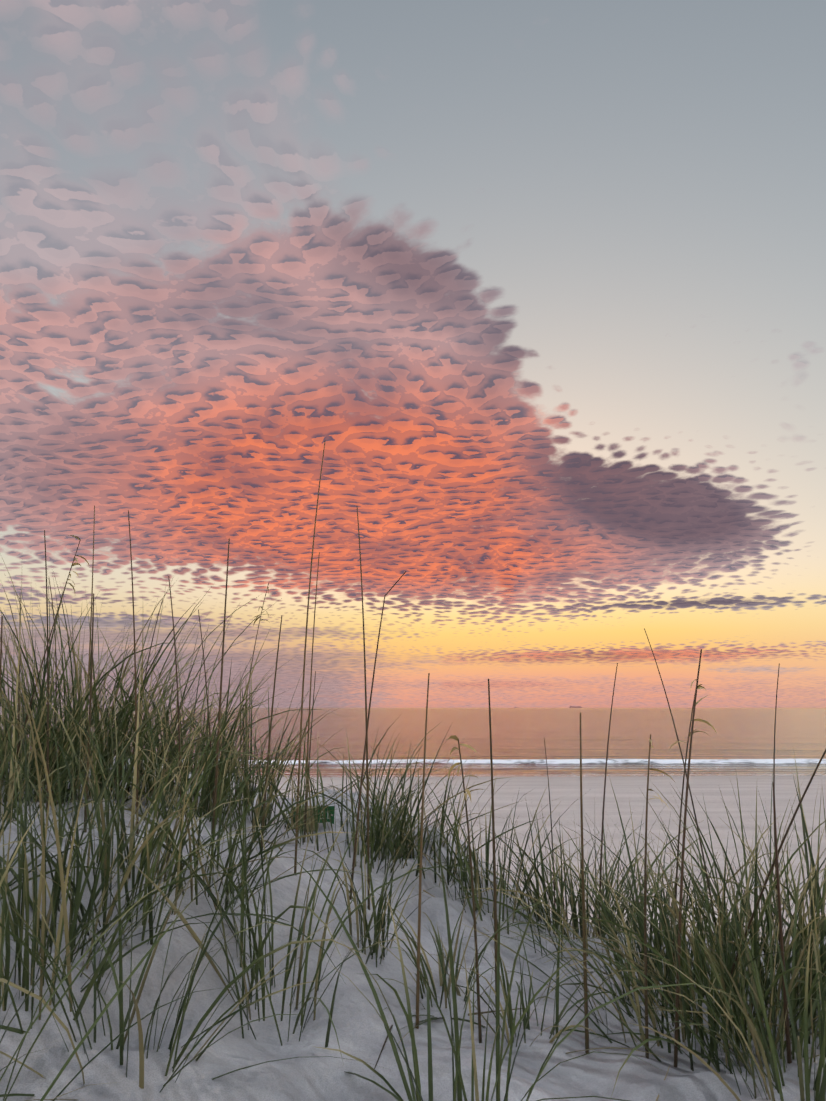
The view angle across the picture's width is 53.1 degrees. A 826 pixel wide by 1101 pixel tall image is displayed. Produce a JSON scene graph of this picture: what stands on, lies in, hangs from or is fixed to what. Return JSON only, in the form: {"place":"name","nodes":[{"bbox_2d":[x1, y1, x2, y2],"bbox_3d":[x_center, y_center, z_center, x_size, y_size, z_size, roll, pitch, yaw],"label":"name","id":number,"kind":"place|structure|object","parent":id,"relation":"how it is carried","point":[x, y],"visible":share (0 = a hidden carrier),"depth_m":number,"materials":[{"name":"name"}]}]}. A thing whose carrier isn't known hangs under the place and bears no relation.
{"place":"outdoors","nodes":[
{"label":"outdoors","id":0,"kind":"place"},
{"bbox_2d":[293,806,333,832],"bbox_3d":[-0.425,1.306,3.473,0.185,0.441,0.096,1,-11,-7],"label":"green marker post sign","id":1,"kind":"object","parent":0,"point":[331,813],"visible":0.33,"depth_m":3.54,"materials":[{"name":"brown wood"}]},
{"bbox_2d":[0,0,825,707],"bbox_3d":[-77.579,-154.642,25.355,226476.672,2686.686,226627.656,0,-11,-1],"label":"cloud","id":2,"kind":"structure","parent":0,"point":[220,396],"depth_m":5493.16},
{"bbox_2d":[0,554,825,1100],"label":"sea oats grass","id":3,"kind":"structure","parent":0,"point":[720,986],"depth_m":2.18,"materials":[{"name":"green plant"}]},
{"bbox_2d":[0,756,825,1100],"bbox_3d":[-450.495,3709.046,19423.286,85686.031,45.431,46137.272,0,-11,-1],"label":"sand ground","id":4,"kind":"structure","parent":0,"point":[308,1072],"depth_m":2.20,"materials":[{"name":"white sand"}]},
{"bbox_2d":[0,440,825,1067],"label":"grass stalks","id":5,"kind":"object","parent":4,"relation":"on","point":[780,932],"visible":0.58,"depth_m":2.50,"materials":[{"name":"plant"}]},
{"bbox_2d":[66,535,715,807],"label":"seed heads","id":6,"kind":"object","parent":5,"relation":"attached to","point":[454,737],"visible":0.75,"depth_m":2.16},
{"bbox_2d":[374,890,669,1100],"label":"twigs","id":7,"kind":"object","parent":4,"relation":"on","point":[476,1013],"visible":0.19,"depth_m":2.03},
{"bbox_2d":[0,708,825,775],"bbox_3d":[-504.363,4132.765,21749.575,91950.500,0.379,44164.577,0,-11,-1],"label":"sea water","id":8,"kind":"structure","parent":0,"point":[742,739],"depth_m":131.22,"materials":[{"name":"liquid"}]},
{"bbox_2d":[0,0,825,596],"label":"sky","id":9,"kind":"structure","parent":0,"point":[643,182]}
]}

